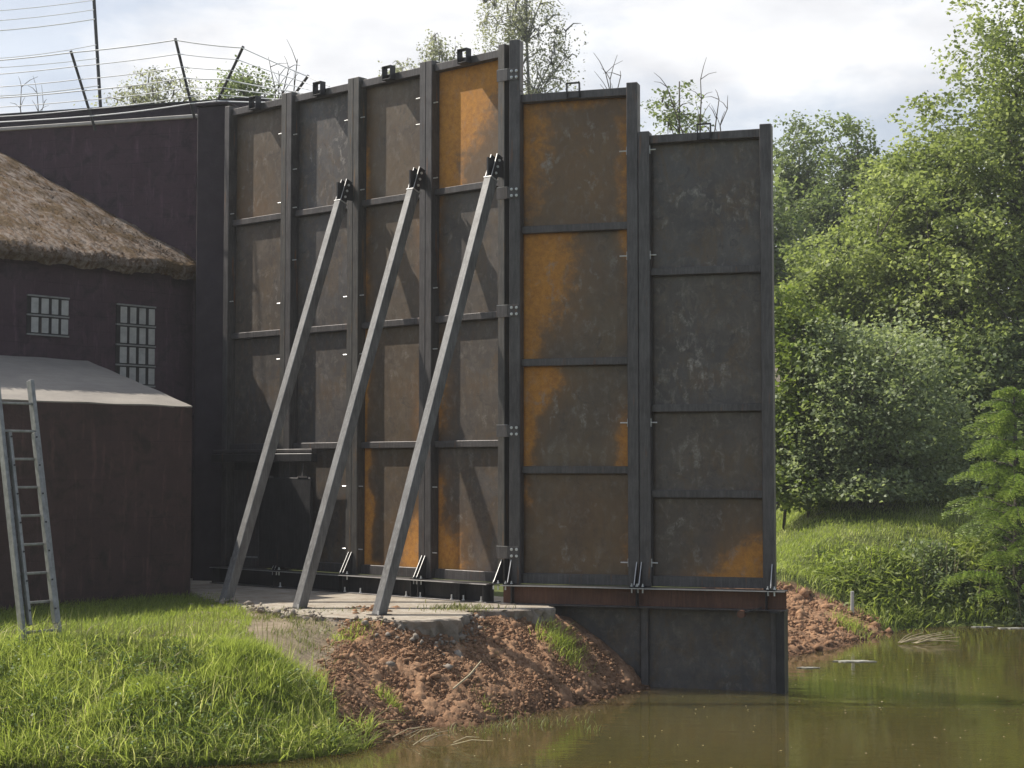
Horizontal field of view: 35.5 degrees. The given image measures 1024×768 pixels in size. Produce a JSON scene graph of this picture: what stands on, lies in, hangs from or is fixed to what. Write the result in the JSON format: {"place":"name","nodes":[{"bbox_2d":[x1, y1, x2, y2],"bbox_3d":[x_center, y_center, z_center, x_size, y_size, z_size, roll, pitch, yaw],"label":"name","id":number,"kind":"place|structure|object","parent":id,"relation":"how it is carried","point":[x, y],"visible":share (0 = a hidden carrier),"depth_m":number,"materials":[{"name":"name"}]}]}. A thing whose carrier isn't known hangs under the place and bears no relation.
{"place":"outdoors","nodes":[
{"label":"outdoors","id":0,"kind":"place"},
{"bbox_2d":[0,591,303,658],"bbox_3d":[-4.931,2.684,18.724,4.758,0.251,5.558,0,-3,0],"label":"grass","id":1,"kind":"structure","parent":0,"point":[160,602],"depth_m":18.41,"materials":[{"name":"green plant"}]},
{"bbox_2d":[0,490,1023,767],"bbox_3d":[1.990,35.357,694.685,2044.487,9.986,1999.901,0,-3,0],"label":"ground","id":2,"kind":"structure","parent":0,"point":[332,628],"depth_m":26.48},
{"bbox_2d":[0,380,61,643],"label":"ladder","id":3,"kind":"object","parent":2,"relation":"on","point":[43,515],"visible":0.93,"depth_m":16.00,"materials":[{"name":"metal"}]},
{"bbox_2d":[13,76,48,111],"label":"bare tree","id":4,"kind":"object","parent":2,"relation":"on","point":[33,102],"visible":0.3,"depth_m":40.42,"materials":[{"name":"grey plant"}]},
{"bbox_2d":[0,355,192,610],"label":"blockhouse annex","id":5,"kind":"object","parent":2,"relation":"on","point":[117,454],"visible":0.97,"depth_m":20.52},
{"bbox_2d":[0,152,195,405],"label":"blockhouse","id":6,"kind":"structure","parent":2,"relation":"on","point":[82,278],"depth_m":23.52,"materials":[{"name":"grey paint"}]},
{"bbox_2d":[26,294,69,337],"bbox_3d":[-6.559,-0.961,22.629,0.040,0.569,0.683,-3,-4,40],"label":"window","id":7,"kind":"structure","parent":6,"relation":"in","point":[46,315],"depth_m":22.60,"materials":[{"name":"glass"}]},
{"bbox_2d":[115,303,155,386],"bbox_3d":[-5.585,-0.569,23.752,0.040,1.210,0.705,-3,-4,40],"label":"window","id":8,"kind":"structure","parent":6,"relation":"in","point":[135,346],"depth_m":23.75,"materials":[{"name":"glass"}]},
{"bbox_2d":[0,114,197,577],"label":"boundary wall","id":9,"kind":"structure","parent":2,"relation":"on","point":[141,173],"depth_m":25.01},
{"bbox_2d":[0,96,270,568],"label":"roof parapet","id":10,"kind":"structure","parent":2,"relation":"on","point":[179,110],"depth_m":27.00,"materials":[{"name":"metal"}]},
{"bbox_2d":[0,0,101,106],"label":"wire fence","id":11,"kind":"object","parent":10,"relation":"on","point":[97,48],"visible":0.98,"depth_m":28.44,"materials":[{"name":"grey metal"}]},
{"bbox_2d":[73,64,210,106],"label":"broadleaf tree","id":12,"kind":"object","parent":2,"relation":"on","point":[146,98],"visible":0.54,"depth_m":42.28,"materials":[{"name":"green plant"}]},
{"bbox_2d":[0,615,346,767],"bbox_3d":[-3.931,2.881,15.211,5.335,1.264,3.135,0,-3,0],"label":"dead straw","id":13,"kind":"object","parent":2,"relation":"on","point":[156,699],"visible":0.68,"depth_m":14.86,"materials":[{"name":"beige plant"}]},
{"bbox_2d":[0,608,405,767],"bbox_3d":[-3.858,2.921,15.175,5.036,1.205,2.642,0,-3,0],"label":"grass","id":14,"kind":"structure","parent":2,"relation":"on","point":[235,655],"depth_m":14.95,"materials":[{"name":"green plant"}]},
{"bbox_2d":[193,101,239,580],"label":"corner pier","id":15,"kind":"structure","parent":2,"relation":"on","point":[209,334],"depth_m":24.02,"materials":[{"name":"grey metal"}]},
{"bbox_2d":[0,38,329,130],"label":"wire fence","id":16,"kind":"object","parent":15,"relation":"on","point":[182,67],"visible":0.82,"depth_m":24.48,"materials":[{"name":"grey metal"}]},
{"bbox_2d":[199,55,282,100],"bbox_3d":[-6.201,-1.771,36.189,1.982,11.355,2.052,2,-4,-34],"label":"broadleaf tree","id":17,"kind":"object","parent":2,"relation":"on","point":[243,79],"visible":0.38,"depth_m":36.17,"materials":[{"name":"green plant"}]},
{"bbox_2d":[268,40,299,99],"bbox_3d":[-4.831,-1.799,34.131,0.816,11.202,0.580,1,-3,-11],"label":"bare tree","id":18,"kind":"object","parent":2,"relation":"on","point":[284,78],"visible":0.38,"depth_m":34.38,"materials":[{"name":"brown plant"}]},
{"bbox_2d":[189,597,489,670],"bbox_3d":[-2.183,2.856,18.328,4.176,0.626,1.967,-1,-3,18],"label":"concrete rubble","id":19,"kind":"object","parent":2,"relation":"on","point":[261,609],"visible":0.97,"depth_m":17.87,"materials":[{"name":"grey concrete"}]},
{"bbox_2d":[325,618,381,644],"bbox_3d":[-1.725,2.705,17.448,0.630,0.321,0.707,0,-3,0],"label":"grass tuft","id":20,"kind":"object","parent":2,"relation":"on","point":[338,637],"visible":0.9,"depth_m":17.42,"materials":[{"name":"green plant"}]},
{"bbox_2d":[190,578,555,641],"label":"concrete slab","id":21,"kind":"structure","parent":2,"relation":"on","point":[432,623],"depth_m":19.21,"materials":[{"name":"grey concrete"}]},
{"bbox_2d":[214,179,352,602],"bbox_3d":[-2.923,-0.033,20.951,0.200,5.612,2.258,-3,-4,40],"label":"raking brace","id":22,"kind":"object","parent":21,"relation":"on","point":[344,191],"visible":0.86,"depth_m":20.86,"materials":[{"name":"metal"}]},
{"bbox_2d":[209,566,500,602],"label":"base beam","id":23,"kind":"structure","parent":21,"relation":"on","point":[458,590],"depth_m":21.38,"materials":[{"name":"metal"}]},
{"bbox_2d":[221,93,286,574],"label":"wall panel","id":24,"kind":"structure","parent":23,"relation":"on","point":[254,268],"depth_m":23.43,"materials":[{"name":"metal"}]},
{"bbox_2d":[211,449,316,568],"bbox_3d":[-3.531,1.753,22.692,2.160,1.650,0.140,-3,-4,40],"label":"sliding door","id":25,"kind":"structure","parent":24,"relation":"hanging from","point":[285,522],"depth_m":22.36,"materials":[{"name":"metal"}]},
{"bbox_2d":[259,478,312,568],"bbox_3d":[-3.170,1.937,22.381,1.060,1.250,0.050,-3,-4,40],"label":"door leaf","id":26,"kind":"structure","parent":25,"relation":"in","point":[285,510],"depth_m":22.34,"materials":[{"name":"metal"}]},
{"bbox_2d":[273,78,353,574],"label":"wall panel","id":27,"kind":"structure","parent":23,"relation":"on","point":[319,150],"depth_m":22.47,"materials":[{"name":"metal"}]},
{"bbox_2d":[342,61,425,583],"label":"wall panel","id":28,"kind":"structure","parent":23,"relation":"on","point":[389,131],"depth_m":21.61,"materials":[{"name":"metal"}]},
{"bbox_2d":[413,44,508,589],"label":"wall panel","id":29,"kind":"structure","parent":23,"relation":"on","point":[467,459],"depth_m":20.66,"materials":[{"name":"metal"}]},
{"bbox_2d":[289,166,425,608],"bbox_3d":[-1.880,-0.079,20.065,0.200,5.612,2.258,-3,-4,40],"label":"raking brace","id":30,"kind":"object","parent":21,"relation":"on","point":[341,454],"visible":0.97,"depth_m":19.96,"materials":[{"name":"metal"}]},
{"bbox_2d":[366,153,502,615],"bbox_3d":[-0.856,-0.125,19.194,0.200,5.612,2.258,-3,-4,40],"label":"raking brace","id":31,"kind":"object","parent":21,"relation":"on","point":[494,171],"visible":0.99,"depth_m":19.09,"materials":[{"name":"metal"}]},
{"bbox_2d":[408,600,515,613],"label":"gravel","id":32,"kind":"structure","parent":21,"relation":"on","point":[461,608],"depth_m":19.01,"materials":[{"name":"grey gravel"}]},
{"bbox_2d":[500,584,787,617],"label":"base beam","id":33,"kind":"structure","parent":21,"relation":"on","point":[742,602],"depth_m":19.25,"materials":[{"name":"metal"}]},
{"bbox_2d":[496,39,522,583],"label":"corner column","id":34,"kind":"structure","parent":33,"relation":"on","point":[513,74],"depth_m":20.00,"materials":[{"name":"metal"}]},
{"bbox_2d":[503,82,639,592],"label":"wall panel","id":35,"kind":"structure","parent":33,"relation":"on","point":[579,399],"depth_m":19.89,"materials":[{"name":"metal"}]},
{"bbox_2d":[634,123,776,595],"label":"wall panel","id":36,"kind":"structure","parent":33,"relation":"on","point":[707,462],"depth_m":19.40,"materials":[{"name":"metal"}]},
{"bbox_2d":[377,58,418,76],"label":"birch tree","id":37,"kind":"object","parent":2,"relation":"on","point":[400,69],"visible":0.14,"depth_m":40.41,"materials":[{"name":"green plant"}]},
{"bbox_2d":[416,29,465,67],"bbox_3d":[-1.522,-2.297,38.246,1.879,12.612,1.429,1,-3,-22],"label":"birch tree","id":38,"kind":"object","parent":2,"relation":"on","point":[435,51],"visible":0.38,"depth_m":38.39,"materials":[{"name":"green plant"}]},
{"bbox_2d":[329,614,645,745],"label":"soil bank","id":39,"kind":"structure","parent":2,"relation":"on","point":[430,704],"depth_m":17.34,"materials":[{"name":"brown soil"}]},
{"bbox_2d":[105,605,600,736],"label":"ground","id":40,"kind":"structure","parent":39,"relation":"on","point":[268,616],"depth_m":17.29,"materials":[{"name":"brown soil"}]},
{"bbox_2d":[374,680,410,716],"bbox_3d":[-1.262,3.210,16.406,0.472,0.442,0.492,0,-3,0],"label":"grass tuft","id":41,"kind":"object","parent":39,"relation":"on","point":[387,696],"visible":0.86,"depth_m":16.42,"materials":[{"name":"green plant"}]},
{"bbox_2d":[308,604,649,745],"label":"soil clods","id":42,"kind":"object","parent":39,"relation":"on","point":[344,674],"visible":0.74,"depth_m":17.41,"materials":[{"name":"brown soil"}]},
{"bbox_2d":[452,661,481,689],"bbox_3d":[-0.472,3.090,16.985,0.022,0.265,0.463,-3,-4,40],"label":"stick","id":43,"kind":"object","parent":42,"relation":"on","point":[464,679],"visible":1,"depth_m":16.97,"materials":[{"name":"beige wood"}]},
{"bbox_2d":[481,695,499,714],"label":"grass tuft","id":44,"kind":"object","parent":39,"relation":"on","point":[488,707],"visible":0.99,"depth_m":16.94,"materials":[{"name":"green plant"}]},
{"bbox_2d":[529,616,595,675],"bbox_3d":[0.608,3.053,18.842,0.857,0.818,0.963,0,-3,0],"label":"grass tuft","id":45,"kind":"object","parent":39,"relation":"on","point":[562,642],"visible":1,"depth_m":18.83,"materials":[{"name":"green plant"}]},
{"bbox_2d":[560,653,589,674],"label":"grass tuft","id":46,"kind":"object","parent":39,"relation":"on","point":[571,662],"visible":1,"depth_m":18.62,"materials":[{"name":"green plant"}]},
{"bbox_2d":[471,0,588,93],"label":"birch tree","id":47,"kind":"object","parent":2,"relation":"on","point":[524,32],"visible":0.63,"depth_m":34.33,"materials":[{"name":"green plant"}]},
{"bbox_2d":[554,606,640,678],"bbox_3d":[0.951,3.644,19.556,1.295,1.868,0.095,-1,-3,17],"label":"sheet","id":48,"kind":"object","parent":2,"relation":"on","point":[617,630],"visible":0.2,"depth_m":19.53,"materials":[{"name":"metal"}]},
{"bbox_2d":[594,55,620,88],"bbox_3d":[2.050,-1.595,33.133,0.738,10.742,0.592,0,-3,0],"label":"bare tree","id":49,"kind":"object","parent":2,"relation":"on","point":[610,76],"visible":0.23,"depth_m":33.37,"materials":[{"name":"grey plant"}]},
{"bbox_2d":[640,79,713,134],"bbox_3d":[3.935,-1.534,36.134,2.540,10.890,2.096,0,-3,0],"label":"broadleaf tree","id":50,"kind":"object","parent":2,"relation":"on","point":[670,118],"visible":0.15,"depth_m":36.29,"materials":[{"name":"green plant"}]},
{"bbox_2d":[654,57,727,132],"bbox_3d":[3.956,-1.678,35.155,1.626,11.083,0.568,0,-3,0],"label":"bare tree","id":51,"kind":"object","parent":2,"relation":"on","point":[700,118],"visible":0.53,"depth_m":35.36,"materials":[{"name":"brown plant"}]},
{"bbox_2d":[641,608,787,693],"bbox_3d":[2.419,3.624,19.173,1.733,1.868,0.340,-1,-3,17],"label":"sheet","id":52,"kind":"object","parent":2,"relation":"on","point":[708,649],"visible":0.51,"depth_m":19.16,"materials":[{"name":"metal"}]},
{"bbox_2d":[773,165,824,337],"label":"broadleaf tree","id":53,"kind":"object","parent":2,"relation":"on","point":[780,239],"visible":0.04,"depth_m":45.56,"materials":[{"name":"green plant"}]},
{"bbox_2d":[775,338,836,504],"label":"shed","id":54,"kind":"structure","parent":2,"relation":"on","point":[778,377],"depth_m":41.07,"materials":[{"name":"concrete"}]},
{"bbox_2d":[767,109,851,309],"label":"birch tree","id":55,"kind":"object","parent":2,"relation":"on","point":[804,171],"visible":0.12,"depth_m":51.98,"materials":[{"name":"green plant"}]},
{"bbox_2d":[774,275,867,529],"bbox_3d":[5.565,0.412,31.409,2.826,5.165,2.649,0,-3,0],"label":"shrub","id":56,"kind":"object","parent":2,"relation":"on","point":[788,320],"visible":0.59,"depth_m":31.17,"materials":[{"name":"green plant"}]},
{"bbox_2d":[784,110,903,398],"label":"alder tree","id":57,"kind":"object","parent":2,"relation":"on","point":[825,198],"visible":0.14,"depth_m":50.05,"materials":[{"name":"green plant"}]},
{"bbox_2d":[778,547,986,632],"bbox_3d":[6.097,3.461,26.997,3.189,1.376,2.512,-2,-4,37],"label":"waterside plant","id":58,"kind":"object","parent":2,"relation":"on","point":[856,568],"visible":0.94,"depth_m":26.82,"materials":[{"name":"green plant"}]},
{"bbox_2d":[775,307,993,506],"bbox_3d":[7.047,0.541,31.525,4.900,4.254,4.481,0,-3,0],"label":"shrub","id":59,"kind":"object","parent":2,"relation":"on","point":[883,432],"visible":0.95,"depth_m":30.78,"materials":[{"name":"green plant"}]},
{"bbox_2d":[774,130,1017,381],"bbox_3d":[9.191,-1.701,38.090,6.915,8.790,4.746,0,-3,0],"label":"broadleaf tree","id":60,"kind":"object","parent":2,"relation":"on","point":[840,286],"visible":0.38,"depth_m":37.36,"materials":[{"name":"green plant"}]},
{"bbox_2d":[860,141,938,232],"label":"alder tree","id":61,"kind":"object","parent":2,"relation":"on","point":[892,171],"visible":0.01,"depth_m":56.32,"materials":[{"name":"green plant"}]},
{"bbox_2d":[776,487,1023,628],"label":"grass","id":62,"kind":"structure","parent":2,"relation":"on","point":[779,521],"depth_m":29.18,"materials":[{"name":"green plant"}]},
{"bbox_2d":[833,0,1023,389],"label":"broadleaf tree","id":63,"kind":"object","parent":2,"relation":"on","point":[993,149],"visible":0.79,"depth_m":35.98,"materials":[{"name":"green plant"}]},
{"bbox_2d":[869,523,1022,626],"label":"waterside plant","id":64,"kind":"object","parent":2,"relation":"on","point":[926,565],"visible":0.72,"depth_m":27.64,"materials":[{"name":"green plant"}]},
{"bbox_2d":[896,312,1023,489],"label":"shrub","id":65,"kind":"object","parent":2,"relation":"on","point":[988,369],"visible":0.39,"depth_m":33.83,"materials":[{"name":"green plant"}]},
{"bbox_2d":[899,516,1023,625],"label":"waterside plant","id":66,"kind":"object","parent":2,"relation":"on","point":[964,544],"visible":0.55,"depth_m":27.71,"materials":[{"name":"green plant"}]},
{"bbox_2d":[921,386,1023,611],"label":"conifer tree","id":67,"kind":"object","parent":2,"relation":"on","point":[1011,486],"visible":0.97,"depth_m":27.32,"materials":[{"name":"green plant"}]},
{"bbox_2d":[0,0,1023,318],"label":"sky","id":68,"kind":"structure","parent":0,"point":[861,59],"materials":[{"name":"white"}]},
{"bbox_2d":[44,625,1023,767],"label":"water","id":69,"kind":"structure","parent":0,"point":[955,698],"depth_m":16.48,"materials":[{"name":"green liquid"}]},
{"bbox_2d":[392,726,490,745],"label":"dry twigs","id":70,"kind":"object","parent":69,"relation":"on","point":[432,735],"visible":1,"depth_m":15.46,"materials":[{"name":"brown wood"}]},
{"bbox_2d":[379,658,1008,765],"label":"floating leaves","id":71,"kind":"object","parent":69,"relation":"on","point":[754,725],"visible":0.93,"depth_m":16.12,"materials":[{"name":"plant"}]},
{"bbox_2d":[832,660,876,661],"bbox_3d":[4.688,3.795,21.912,0.613,0.011,0.190,0,-3,0],"label":"floating scum","id":72,"kind":"object","parent":69,"relation":"on","point":[853,661],"visible":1,"depth_m":21.90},
{"bbox_2d":[800,536,983,629],"bbox_3d":[6.387,3.379,27.354,3.204,1.498,2.438,2,-4,-32],"label":"waterside plant","id":73,"kind":"object","parent":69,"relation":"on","point":[884,557],"visible":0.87,"depth_m":27.31,"materials":[{"name":"green plant"}]},
{"bbox_2d":[898,632,956,643],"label":"dry reeds","id":74,"kind":"object","parent":69,"relation":"on","point":[920,638],"visible":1,"depth_m":24.16,"materials":[{"name":"beige plant"}]},
{"bbox_2d":[958,539,1023,625],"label":"waterside plant","id":75,"kind":"object","parent":69,"relation":"on","point":[1000,598],"visible":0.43,"depth_m":27.23,"materials":[{"name":"green plant"}]},
{"bbox_2d":[998,627,1023,628],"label":"floating scum","id":76,"kind":"object","parent":69,"relation":"on","point":[1010,628],"visible":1,"depth_m":26.39,"materials":[{"name":"white"}]},
{"bbox_2d":[734,587,881,656],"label":"soil bank","id":77,"kind":"structure","parent":0,"point":[794,648],"depth_m":24.63,"materials":[{"name":"brown soil"}]},
{"bbox_2d":[729,582,892,656],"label":"soil clods","id":78,"kind":"object","parent":77,"relation":"on","point":[799,599],"visible":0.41,"depth_m":24.71,"materials":[{"name":"brown soil"}]},
{"bbox_2d":[824,605,879,640],"bbox_3d":[5.293,3.760,24.971,0.960,0.604,1.053,-2,-4,35],"label":"grass tuft","id":79,"kind":"object","parent":77,"relation":"on","point":[853,625],"visible":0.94,"depth_m":24.98,"materials":[{"name":"green plant"}]},
{"bbox_2d":[851,591,853,614],"bbox_3d":[5.538,3.660,26.044,0.060,0.571,0.030,0,-3,0],"label":"stake","id":80,"kind":"object","parent":77,"relation":"on","point":[852,600],"visible":0.58,"depth_m":26.04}
]}

